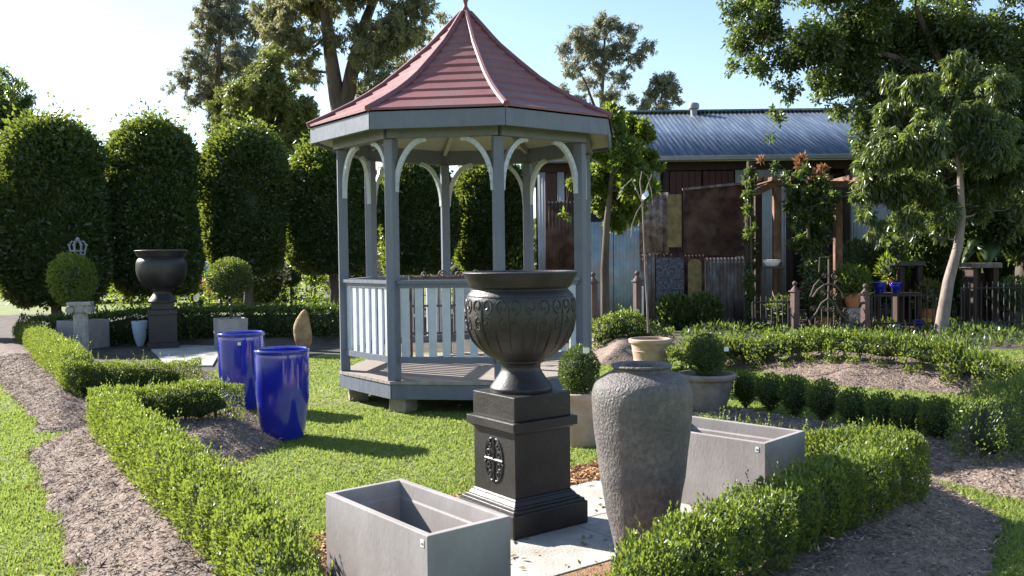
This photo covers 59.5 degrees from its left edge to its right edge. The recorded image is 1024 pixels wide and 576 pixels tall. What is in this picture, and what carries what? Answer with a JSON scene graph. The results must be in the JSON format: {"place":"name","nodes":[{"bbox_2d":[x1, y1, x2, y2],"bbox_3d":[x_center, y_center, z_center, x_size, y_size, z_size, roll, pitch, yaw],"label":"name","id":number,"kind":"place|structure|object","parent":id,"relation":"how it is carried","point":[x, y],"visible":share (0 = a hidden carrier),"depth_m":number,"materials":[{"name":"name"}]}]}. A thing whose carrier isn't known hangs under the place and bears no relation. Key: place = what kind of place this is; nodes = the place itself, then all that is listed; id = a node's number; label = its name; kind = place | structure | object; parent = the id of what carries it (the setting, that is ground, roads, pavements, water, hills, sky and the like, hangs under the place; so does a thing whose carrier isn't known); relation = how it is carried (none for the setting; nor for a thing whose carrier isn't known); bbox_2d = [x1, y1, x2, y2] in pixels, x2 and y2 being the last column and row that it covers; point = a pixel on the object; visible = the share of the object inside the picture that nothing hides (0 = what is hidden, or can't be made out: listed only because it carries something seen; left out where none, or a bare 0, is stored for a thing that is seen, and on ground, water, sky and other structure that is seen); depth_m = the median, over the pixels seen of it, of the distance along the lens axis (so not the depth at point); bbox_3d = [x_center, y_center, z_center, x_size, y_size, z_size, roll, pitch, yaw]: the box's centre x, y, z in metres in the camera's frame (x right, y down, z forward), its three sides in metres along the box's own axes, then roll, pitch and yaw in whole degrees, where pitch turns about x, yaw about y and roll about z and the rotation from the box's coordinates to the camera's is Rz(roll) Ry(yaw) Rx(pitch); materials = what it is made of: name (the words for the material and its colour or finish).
{"place":"outdoors","nodes":[
{"label":"outdoors","id":0,"kind":"place"},
{"bbox_2d":[151,345,217,366],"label":"paving","id":1,"kind":"structure","parent":0,"point":[208,354],"depth_m":14.15,"materials":[{"name":"concrete"}]},
{"bbox_2d":[213,317,247,348],"bbox_3d":[-4.651,0.767,14.814,0.468,0.541,0.468,-2,2,-29],"label":"square planter","id":2,"kind":"object","parent":1,"relation":"on","point":[228,324],"visible":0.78,"depth_m":14.64,"materials":[{"name":"grey concrete"}]},
{"bbox_2d":[206,256,254,318],"bbox_3d":[-4.635,0.012,14.793,0.759,1.092,0.741,-1,2,0],"label":"topiary ball","id":3,"kind":"object","parent":2,"relation":"on","point":[231,277],"visible":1,"depth_m":14.62,"materials":[{"name":"green plant"}]},
{"bbox_2d":[316,465,700,575],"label":"bark path","id":4,"kind":"structure","parent":0,"point":[601,568],"depth_m":4.26,"materials":[{"name":"wood"}]},
{"bbox_2d":[325,478,510,575],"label":"trough planter","id":5,"kind":"object","parent":4,"relation":"on","point":[400,527],"visible":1,"depth_m":3.65,"materials":[{"name":"grey concrete"}]},
{"bbox_2d":[302,460,599,575],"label":"bark chips","id":6,"kind":"object","parent":4,"relation":"on","point":[586,473],"visible":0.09,"depth_m":5.96,"materials":[{"name":"wood"}]},
{"bbox_2d":[0,263,1023,575],"bbox_3d":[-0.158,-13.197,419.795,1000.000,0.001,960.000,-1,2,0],"label":"lawn","id":7,"kind":"structure","parent":0,"point":[450,407],"depth_m":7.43,"materials":[{"name":"plant"}]},
{"bbox_2d":[0,62,38,292],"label":"gum tree","id":8,"kind":"object","parent":7,"relation":"on","point":[9,96],"visible":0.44,"depth_m":43.75,"materials":[{"name":"green plant"}]},
{"bbox_2d":[0,342,217,432],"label":"mulch bed","id":9,"kind":"object","parent":7,"relation":"on","point":[10,348],"visible":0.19,"depth_m":9.77,"materials":[{"name":"wood"}]},
{"bbox_2d":[11,320,202,396],"bbox_3d":[-6.988,0.794,13.413,1.501,0.687,9.423,-2,3,-39],"label":"box hedge","id":10,"kind":"object","parent":9,"relation":"on","point":[71,363],"visible":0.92,"depth_m":9.95,"materials":[{"name":"green plant"}]},
{"bbox_2d":[0,312,339,346],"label":"mulch bed","id":11,"kind":"object","parent":7,"relation":"on","point":[11,320],"visible":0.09,"depth_m":15.88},
{"bbox_2d":[0,92,115,322],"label":"clipped ficus","id":12,"kind":"object","parent":11,"relation":"on","point":[55,197],"visible":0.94,"depth_m":18.23,"materials":[{"name":"green plant"}]},
{"bbox_2d":[98,97,207,299],"bbox_3d":[-8.146,-1.659,20.267,2.333,5.211,2.287,-1,2,0],"label":"clipped ficus","id":13,"kind":"object","parent":11,"relation":"on","point":[152,181],"visible":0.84,"depth_m":19.57,"materials":[{"name":"green plant"}]},
{"bbox_2d":[16,300,339,344],"bbox_3d":[-5.762,0.620,16.138,6.228,0.847,1.046,-1,2,-3],"label":"box hedge","id":14,"kind":"object","parent":11,"relation":"on","point":[193,323],"visible":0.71,"depth_m":15.94,"materials":[{"name":"green plant"}]},
{"bbox_2d":[196,97,294,313],"bbox_3d":[-6.410,-1.869,21.543,2.312,5.492,2.078,-2,2,-35],"label":"clipped ficus","id":15,"kind":"object","parent":11,"relation":"on","point":[245,200],"visible":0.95,"depth_m":20.90,"materials":[{"name":"green plant"}]},
{"bbox_2d":[28,406,326,575],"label":"mulch bed","id":16,"kind":"object","parent":7,"relation":"on","point":[91,547],"visible":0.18,"depth_m":5.24,"materials":[{"name":"wood"}]},
{"bbox_2d":[85,368,332,575],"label":"box hedge","id":17,"kind":"object","parent":16,"relation":"on","point":[196,485],"visible":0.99,"depth_m":4.43,"materials":[{"name":"green plant"}]},
{"bbox_2d":[160,0,260,133],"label":"gum tree","id":18,"kind":"object","parent":7,"relation":"on","point":[233,58],"visible":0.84,"depth_m":44.17,"materials":[{"name":"green plant"}]},
{"bbox_2d":[216,330,264,409],"bbox_3d":[-2.719,0.829,9.019,0.471,0.777,0.471,-1,2,0],"label":"blue pot","id":19,"kind":"object","parent":7,"relation":"on","point":[235,349],"visible":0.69,"depth_m":8.82,"materials":[{"name":"ceramic"}]},
{"bbox_2d":[200,43,320,155],"bbox_3d":[-8.767,-3.996,31.943,4.573,9.178,3.625,-1,2,0],"label":"gum tree","id":20,"kind":"object","parent":7,"relation":"on","point":[280,104],"visible":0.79,"depth_m":30.95,"materials":[{"name":"green plant"}]},
{"bbox_2d":[253,262,291,305],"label":"flowering shrub","id":21,"kind":"object","parent":7,"relation":"on","point":[267,289],"visible":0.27,"depth_m":26.17,"materials":[{"name":"green plant"}]},
{"bbox_2d":[253,346,309,440],"bbox_3d":[-1.927,0.883,7.526,0.457,0.755,0.457,-1,2,0],"label":"blue pot","id":22,"kind":"object","parent":7,"relation":"on","point":[282,385],"visible":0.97,"depth_m":7.35,"materials":[{"name":"ceramic"}]},
{"bbox_2d":[267,258,328,305],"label":"garden shrub","id":23,"kind":"object","parent":7,"relation":"on","point":[296,278],"visible":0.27,"depth_m":26.84,"materials":[{"name":"green plant"}]},
{"bbox_2d":[246,0,451,294],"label":"gum tree","id":24,"kind":"object","parent":7,"relation":"on","point":[376,44],"visible":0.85,"depth_m":36.74,"materials":[{"name":"green plant"}]},
{"bbox_2d":[306,0,614,412],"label":"gazebo","id":25,"kind":"object","parent":7,"relation":"on","point":[465,87],"visible":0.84,"depth_m":8.95,"materials":[{"name":"grey wood"}]},
{"bbox_2d":[409,269,478,356],"bbox_3d":[-0.517,0.301,10.576,1.386,1.038,0.037,-1,2,-10],"label":"bench","id":26,"kind":"object","parent":25,"relation":"on","point":[438,277],"visible":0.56,"depth_m":10.48,"materials":[{"name":"wood"}]},
{"bbox_2d":[0,356,1022,575],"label":"fallen leaves","id":27,"kind":"object","parent":7,"relation":"on","point":[521,567],"visible":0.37,"depth_m":5.69,"materials":[{"name":"brown plant"}]},
{"bbox_2d":[558,343,600,447],"bbox_3d":[0.536,0.845,7.124,0.364,0.815,0.377,-1,2,0],"label":"topiary ball","id":28,"kind":"object","parent":7,"relation":"on","point":[579,369],"visible":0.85,"depth_m":7.01,"materials":[{"name":"plant"}]},
{"bbox_2d":[553,9,657,106],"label":"gum tree","id":29,"kind":"object","parent":7,"relation":"on","point":[587,47],"visible":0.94,"depth_m":49.34,"materials":[{"name":"green plant"}]},
{"bbox_2d":[592,328,676,364],"bbox_3d":[2.008,0.851,14.696,1.960,0.342,5.250,-1,2,0],"label":"mulch bed","id":30,"kind":"object","parent":7,"relation":"on","point":[614,350],"visible":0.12,"depth_m":12.80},
{"bbox_2d":[557,99,666,326],"bbox_3d":[1.755,-0.977,14.456,1.622,4.099,1.596,-2,3,-41],"label":"leafy tree","id":31,"kind":"object","parent":30,"relation":"on","point":[626,158],"visible":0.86,"depth_m":14.40,"materials":[{"name":"green plant"}]},
{"bbox_2d":[592,304,675,353],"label":"box hedge","id":32,"kind":"object","parent":30,"relation":"on","point":[620,326],"visible":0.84,"depth_m":13.50,"materials":[{"name":"green plant"}]},
{"bbox_2d":[617,171,671,361],"bbox_3d":[1.710,-0.229,11.695,0.733,2.602,0.561,-1,2,0],"label":"weeping standard","id":33,"kind":"object","parent":7,"relation":"on","point":[648,348],"visible":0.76,"depth_m":11.58,"materials":[{"name":"ceramic"}]},
{"bbox_2d":[623,70,684,109],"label":"gum tree","id":34,"kind":"object","parent":7,"relation":"on","point":[665,86],"visible":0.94,"depth_m":47.44,"materials":[{"name":"green plant"}]},
{"bbox_2d":[677,332,736,412],"bbox_3d":[1.876,0.802,8.646,0.570,0.758,0.570,-1,2,0],"label":"potted plant","id":35,"kind":"object","parent":7,"relation":"on","point":[709,381],"visible":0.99,"depth_m":8.50,"materials":[{"name":"plant"}]},
{"bbox_2d":[731,369,758,407],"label":"box shrub","id":36,"kind":"object","parent":7,"relation":"on","point":[743,388],"visible":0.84,"depth_m":8.61,"materials":[{"name":"green plant"}]},
{"bbox_2d":[753,372,783,412],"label":"box shrub","id":37,"kind":"object","parent":7,"relation":"on","point":[767,388],"visible":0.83,"depth_m":8.35,"materials":[{"name":"green plant"}]},
{"bbox_2d":[776,373,811,416],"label":"box shrub","id":38,"kind":"object","parent":7,"relation":"on","point":[792,390],"visible":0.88,"depth_m":8.10,"materials":[{"name":"green plant"}]},
{"bbox_2d":[692,414,1003,575],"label":"mulch bed","id":39,"kind":"object","parent":7,"relation":"on","point":[856,569],"visible":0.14,"depth_m":4.22,"materials":[{"name":"wood"}]},
{"bbox_2d":[0,343,1023,575],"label":"mulch straw","id":40,"kind":"object","parent":39,"relation":"on","point":[254,425],"visible":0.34,"depth_m":5.49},
{"bbox_2d":[575,406,932,575],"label":"box hedge","id":41,"kind":"object","parent":39,"relation":"on","point":[862,472],"visible":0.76,"depth_m":3.92,"materials":[{"name":"green plant"}]},
{"bbox_2d":[677,341,1023,396],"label":"mulch bed","id":42,"kind":"object","parent":7,"relation":"on","point":[931,380],"visible":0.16,"depth_m":10.16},
{"bbox_2d":[665,321,1023,396],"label":"box hedge","id":43,"kind":"object","parent":42,"relation":"on","point":[954,356],"visible":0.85,"depth_m":10.46,"materials":[{"name":"green plant"}]},
{"bbox_2d":[712,409,1023,501],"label":"mulch bed","id":44,"kind":"object","parent":7,"relation":"on","point":[992,481],"visible":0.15,"depth_m":5.96,"materials":[{"name":"wood"}]},
{"bbox_2d":[803,377,840,421],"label":"box shrub","id":45,"kind":"object","parent":44,"relation":"on","point":[820,402],"visible":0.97,"depth_m":7.80,"materials":[{"name":"green plant"}]},
{"bbox_2d":[834,385,869,424],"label":"box shrub","id":46,"kind":"object","parent":44,"relation":"on","point":[851,406],"visible":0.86,"depth_m":7.53,"materials":[{"name":"green plant"}]},
{"bbox_2d":[863,391,897,427],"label":"box shrub","id":47,"kind":"object","parent":44,"relation":"on","point":[878,406],"visible":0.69,"depth_m":7.30,"materials":[{"name":"green plant"}]},
{"bbox_2d":[888,394,925,431],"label":"box shrub","id":48,"kind":"object","parent":44,"relation":"on","point":[905,410],"visible":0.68,"depth_m":7.07,"materials":[{"name":"green plant"}]},
{"bbox_2d":[916,394,960,438],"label":"box shrub","id":49,"kind":"object","parent":44,"relation":"on","point":[932,420],"visible":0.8,"depth_m":6.82,"materials":[{"name":"green plant"}]},
{"bbox_2d":[943,367,1023,464],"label":"box hedge","id":50,"kind":"object","parent":44,"relation":"on","point":[996,425],"visible":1,"depth_m":6.20,"materials":[{"name":"green plant"}]},
{"bbox_2d":[0,308,1023,371],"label":"yard ground","id":51,"kind":"structure","parent":0,"point":[124,353],"depth_m":15.21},
{"bbox_2d":[65,301,94,352],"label":"ionic column","id":52,"kind":"structure","parent":51,"relation":"on","point":[79,311],"depth_m":14.43,"materials":[{"name":"stone"}]},
{"bbox_2d":[56,319,109,348],"bbox_3d":[-7.428,0.794,15.529,0.620,0.485,0.550,0,2,21],"label":"trough planter","id":53,"kind":"object","parent":51,"relation":"on","point":[99,335],"visible":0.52,"depth_m":15.38,"materials":[{"name":"grey concrete"}]},
{"bbox_2d":[45,251,99,329],"bbox_3d":[-7.629,0.051,15.570,0.883,1.422,0.848,-1,2,0],"label":"topiary ball","id":54,"kind":"object","parent":53,"relation":"in","point":[70,278],"visible":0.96,"depth_m":15.43,"materials":[{"name":"green plant"}]},
{"bbox_2d":[147,303,178,350],"bbox_3d":[-5.944,0.643,15.270,0.500,0.788,0.500,-1,2,-20],"label":"urn pedestal","id":55,"kind":"object","parent":51,"relation":"on","point":[162,325],"visible":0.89,"depth_m":15.06,"materials":[{"name":"brown metal"}]},
{"bbox_2d":[134,250,187,302],"bbox_3d":[-5.954,-0.198,15.241,0.861,0.895,0.861,-1,2,-17],"label":"garden urn","id":56,"kind":"object","parent":55,"relation":"on","point":[161,274],"visible":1,"depth_m":14.95,"materials":[{"name":"brown metal"}]},
{"bbox_2d":[293,310,311,347],"bbox_3d":[-3.428,0.716,14.673,0.310,0.721,0.212,-1,2,0],"label":"standing stone","id":57,"kind":"object","parent":51,"relation":"on","point":[302,332],"visible":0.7,"depth_m":14.60,"materials":[{"name":"stone"}]},
{"bbox_2d":[284,118,383,316],"bbox_3d":[-4.548,-1.743,22.712,2.646,5.114,2.440,-1,2,0],"label":"clipped ficus","id":58,"kind":"object","parent":51,"relation":"on","point":[312,240],"visible":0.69,"depth_m":21.98,"materials":[{"name":"green plant"}]},
{"bbox_2d":[377,162,463,313],"bbox_3d":[-2.554,-1.614,23.966,2.538,4.722,2.202,-1,2,0],"label":"clipped ficus","id":59,"kind":"object","parent":51,"relation":"on","point":[420,229],"visible":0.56,"depth_m":23.20,"materials":[{"name":"green plant"}]},
{"bbox_2d":[453,164,523,271],"bbox_3d":[-0.623,-1.720,25.180,2.440,4.804,2.233,-1,2,0],"label":"clipped ficus","id":60,"kind":"object","parent":51,"relation":"on","point":[472,190],"visible":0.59,"depth_m":24.41,"materials":[{"name":"green plant"}]},
{"bbox_2d":[545,179,745,324],"bbox_3d":[2.841,-0.744,19.029,4.382,3.088,0.265,-1,2,0],"label":"scrap iron fence","id":61,"kind":"object","parent":51,"relation":"on","point":[714,219],"visible":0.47,"depth_m":19.00,"materials":[{"name":"metal"}]},
{"bbox_2d":[656,257,683,317],"bbox_3d":[3.338,0.003,18.923,0.583,1.289,0.050,-1,2,0],"label":"pebble panel","id":62,"kind":"object","parent":61,"relation":"attached to","point":[669,275],"visible":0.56,"depth_m":18.89,"materials":[{"name":"stone"}]},
{"bbox_2d":[667,194,681,246],"bbox_3d":[3.423,-1.414,18.894,0.298,1.108,0.030,-1,2,0],"label":"gold panel","id":63,"kind":"object","parent":61,"relation":"attached to","point":[674,230],"visible":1,"depth_m":18.88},
{"bbox_2d":[688,259,701,300],"bbox_3d":[3.854,0.041,18.905,0.285,1.303,0.040,-1,2,0],"label":"arched plaque","id":64,"kind":"object","parent":61,"relation":"attached to","point":[694,275],"visible":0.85,"depth_m":18.88,"materials":[{"name":"stone"}]},
{"bbox_2d":[653,290,694,329],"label":"shade shrub","id":65,"kind":"object","parent":51,"relation":"on","point":[673,310],"visible":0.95,"depth_m":17.75,"materials":[{"name":"green plant"}]},
{"bbox_2d":[687,289,725,328],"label":"shade shrub","id":66,"kind":"object","parent":51,"relation":"on","point":[706,307],"visible":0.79,"depth_m":17.76,"materials":[{"name":"green plant"}]},
{"bbox_2d":[521,102,921,311],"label":"corrugated shed","id":67,"kind":"structure","parent":51,"relation":"on","point":[697,147],"depth_m":23.01,"materials":[{"name":"metal"}]},
{"bbox_2d":[669,171,700,254],"bbox_3d":[4.454,-1.179,22.975,0.807,3.602,0.050,-1,2,0],"label":"door","id":68,"kind":"structure","parent":67,"relation":"in","point":[678,180],"depth_m":22.90,"materials":[{"name":"wood"}]},
{"bbox_2d":[703,171,733,274],"bbox_3d":[5.297,-1.189,22.975,0.791,3.602,0.050,-1,2,0],"label":"door","id":69,"kind":"structure","parent":67,"relation":"in","point":[709,177],"depth_m":22.89,"materials":[{"name":"wood"}]},
{"bbox_2d":[744,161,754,326],"bbox_3d":[4.823,-0.852,18.183,0.200,3.418,0.184,-1,2,0],"label":"timber pole","id":70,"kind":"object","parent":51,"relation":"on","point":[747,246],"visible":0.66,"depth_m":18.12,"materials":[{"name":"wood"}]},
{"bbox_2d":[740,165,759,319],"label":"climbing vine","id":71,"kind":"object","parent":70,"relation":"attached to","point":[746,195],"visible":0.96,"depth_m":18.01,"materials":[{"name":"green plant"}]},
{"bbox_2d":[752,296,789,329],"bbox_3d":[4.939,0.485,17.029,0.760,0.680,0.031,-1,2,0],"label":"iron fence panel","id":72,"kind":"object","parent":51,"relation":"on","point":[771,302],"visible":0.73,"depth_m":17.02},
{"bbox_2d":[759,266,784,325],"bbox_3d":[5.198,0.190,17.920,0.420,1.240,0.340,-1,2,0],"label":"plant stand","id":73,"kind":"object","parent":51,"relation":"on","point":[771,267],"visible":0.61,"depth_m":17.78,"materials":[{"name":"metal"}]},
{"bbox_2d":[763,291,799,329],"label":"potted plant","id":74,"kind":"object","parent":51,"relation":"on","point":[785,310],"visible":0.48,"depth_m":17.40,"materials":[{"name":"green plant"}]},
{"bbox_2d":[788,281,801,329],"bbox_3d":[5.312,0.358,16.825,0.168,0.980,0.168,-2,2,-23],"label":"gate post","id":75,"kind":"object","parent":51,"relation":"on","point":[794,291],"visible":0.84,"depth_m":16.78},
{"bbox_2d":[744,175,857,326],"bbox_3d":[6.032,-0.754,18.863,2.296,3.043,1.850,-1,2,0],"label":"timber arbour","id":76,"kind":"object","parent":51,"relation":"on","point":[774,184],"visible":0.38,"depth_m":18.21,"materials":[{"name":"wood"}]},
{"bbox_2d":[755,151,830,325],"bbox_3d":[5.579,-0.915,17.783,1.480,3.652,0.351,-1,2,0],"label":"climbing vine","id":77,"kind":"object","parent":76,"relation":"attached to","point":[801,158],"visible":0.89,"depth_m":17.72,"materials":[{"name":"green plant"}]},
{"bbox_2d":[768,160,842,325],"bbox_3d":[5.928,-0.817,17.892,1.357,3.438,1.286,0,2,30],"label":"climbing vine","id":78,"kind":"object","parent":76,"relation":"attached to","point":[820,196],"visible":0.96,"depth_m":17.70,"materials":[{"name":"green plant"}]},
{"bbox_2d":[805,291,847,325],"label":"potted plant","id":79,"kind":"object","parent":51,"relation":"on","point":[818,301],"visible":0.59,"depth_m":17.39,"materials":[{"name":"green plant"}]},
{"bbox_2d":[809,257,860,329],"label":"iron gate","id":80,"kind":"structure","parent":51,"relation":"on","point":[833,307],"depth_m":16.82,"materials":[{"name":"metal"}]},
{"bbox_2d":[678,313,1023,349],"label":"ground cover","id":81,"kind":"object","parent":51,"relation":"on","point":[1017,331],"visible":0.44,"depth_m":15.94,"materials":[{"name":"green plant"}]},
{"bbox_2d":[844,307,860,329],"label":"stone block","id":82,"kind":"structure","parent":51,"relation":"on","point":[852,311],"depth_m":17.29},
{"bbox_2d":[830,261,872,307],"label":"potted plant","id":83,"kind":"object","parent":82,"relation":"on","point":[852,279],"visible":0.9,"depth_m":17.25,"materials":[{"name":"green plant"}]},
{"bbox_2d":[830,237,890,312],"bbox_3d":[8.256,-0.255,21.185,1.561,1.943,1.351,-1,2,0],"label":"shade shrub","id":84,"kind":"object","parent":51,"relation":"on","point":[858,255],"visible":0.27,"depth_m":20.94,"materials":[{"name":"green plant"}]},
{"bbox_2d":[859,284,871,332],"bbox_3d":[6.555,0.378,16.626,0.166,0.923,0.166,-2,2,-23],"label":"gate post","id":85,"kind":"object","parent":51,"relation":"on","point":[865,293],"visible":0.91,"depth_m":16.58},
{"bbox_2d":[716,0,1023,320],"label":"shade tree","id":86,"kind":"object","parent":51,"relation":"on","point":[854,47],"visible":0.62,"depth_m":18.55,"materials":[{"name":"green plant"}]},
{"bbox_2d":[870,292,920,324],"bbox_3d":[7.688,0.435,18.029,0.901,0.683,0.500,-1,2,0],"label":"plant bench","id":87,"kind":"object","parent":51,"relation":"on","point":[918,299],"visible":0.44,"depth_m":17.81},
{"bbox_2d":[871,289,936,329],"bbox_3d":[7.399,0.411,16.928,1.240,0.775,0.031,-1,2,0],"label":"iron fence panel","id":88,"kind":"object","parent":51,"relation":"on","point":[903,295],"visible":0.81,"depth_m":16.92,"materials":[{"name":"metal"}]},
{"bbox_2d":[866,211,943,310],"bbox_3d":[9.264,-0.580,20.796,2.224,2.651,1.833,-1,2,0],"label":"shade shrub","id":89,"kind":"object","parent":51,"relation":"on","point":[916,248],"visible":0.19,"depth_m":20.29,"materials":[{"name":"green plant"}]},
{"bbox_2d":[891,261,925,325],"bbox_3d":[8.115,0.101,18.418,0.552,1.313,0.500,-1,2,0],"label":"stone table","id":90,"kind":"object","parent":51,"relation":"on","point":[916,278],"visible":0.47,"depth_m":18.23,"materials":[{"name":"stone"}]},
{"bbox_2d":[872,247,918,283],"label":"potted plant","id":91,"kind":"object","parent":90,"relation":"on","point":[887,267],"visible":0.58,"depth_m":18.46,"materials":[{"name":"green plant"}]},
{"bbox_2d":[884,236,909,260],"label":"potted plant","id":92,"kind":"object","parent":90,"relation":"on","point":[896,248],"visible":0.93,"depth_m":18.30,"materials":[{"name":"green plant"}]},
{"bbox_2d":[906,276,941,325],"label":"potted plant","id":93,"kind":"object","parent":51,"relation":"on","point":[931,286],"visible":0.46,"depth_m":18.06,"materials":[{"name":"green plant"}]},
{"bbox_2d":[847,48,1023,333],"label":"weeping tree","id":94,"kind":"object","parent":51,"relation":"on","point":[983,169],"visible":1,"depth_m":15.71,"materials":[{"name":"green plant"}]},
{"bbox_2d":[918,227,1003,316],"bbox_3d":[10.250,-0.718,20.485,2.428,2.855,2.045,-1,2,0],"label":"shade shrub","id":95,"kind":"object","parent":51,"relation":"on","point":[945,254],"visible":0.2,"depth_m":20.01,"materials":[{"name":"green plant"}]},
{"bbox_2d":[959,263,1002,326],"bbox_3d":[9.209,0.139,17.619,0.603,1.266,0.500,-1,2,0],"label":"stone table","id":96,"kind":"object","parent":51,"relation":"on","point":[989,275],"visible":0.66,"depth_m":17.51,"materials":[{"name":"stone"}]},
{"bbox_2d":[960,229,1010,272],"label":"banana plant","id":97,"kind":"object","parent":51,"relation":"on","point":[984,249],"visible":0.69,"depth_m":18.36,"materials":[{"name":"green plant"}]},
{"bbox_2d":[960,281,1023,328],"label":"iron fence panel","id":98,"kind":"object","parent":51,"relation":"on","point":[992,288],"visible":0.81,"depth_m":17.02,"materials":[{"name":"metal"}]},
{"bbox_2d":[985,274,1023,327],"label":"potted plant","id":99,"kind":"object","parent":51,"relation":"on","point":[1012,294],"visible":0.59,"depth_m":17.34,"materials":[{"name":"green plant"}]},
{"bbox_2d":[0,0,1023,251],"label":"sky","id":100,"kind":"structure","parent":0,"point":[101,56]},
{"bbox_2d":[324,479,722,575],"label":"paving","id":101,"kind":"structure","parent":0,"point":[557,550],"depth_m":4.59,"materials":[{"name":"concrete"}]},
{"bbox_2d":[459,388,587,539],"bbox_3d":[0.056,0.940,5.026,0.520,0.735,0.520,-2,3,-37],"label":"urn pedestal","id":102,"kind":"object","parent":101,"relation":"on","point":[522,459],"visible":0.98,"depth_m":4.87,"materials":[{"name":"brown metal"}]},
{"bbox_2d":[462,270,577,394],"bbox_3d":[0.048,0.238,5.001,0.642,0.667,0.642,-1,2,-17],"label":"garden urn","id":103,"kind":"object","parent":102,"relation":"on","point":[520,325],"visible":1,"depth_m":4.77,"materials":[{"name":"brown metal"}]},
{"bbox_2d":[591,361,692,554],"bbox_3d":[0.647,0.848,4.453,0.498,0.945,0.498,-1,2,0],"label":"tall jar","id":104,"kind":"object","parent":101,"relation":"on","point":[642,415],"visible":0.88,"depth_m":4.27,"materials":[{"name":"stone"}]},
{"bbox_2d":[681,416,804,507],"bbox_3d":[1.260,1.065,5.434,0.860,0.440,0.481,1,3,44],"label":"trough planter","id":105,"kind":"object","parent":101,"relation":"on","point":[720,452],"visible":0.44,"depth_m":5.20,"materials":[{"name":"grey concrete"}]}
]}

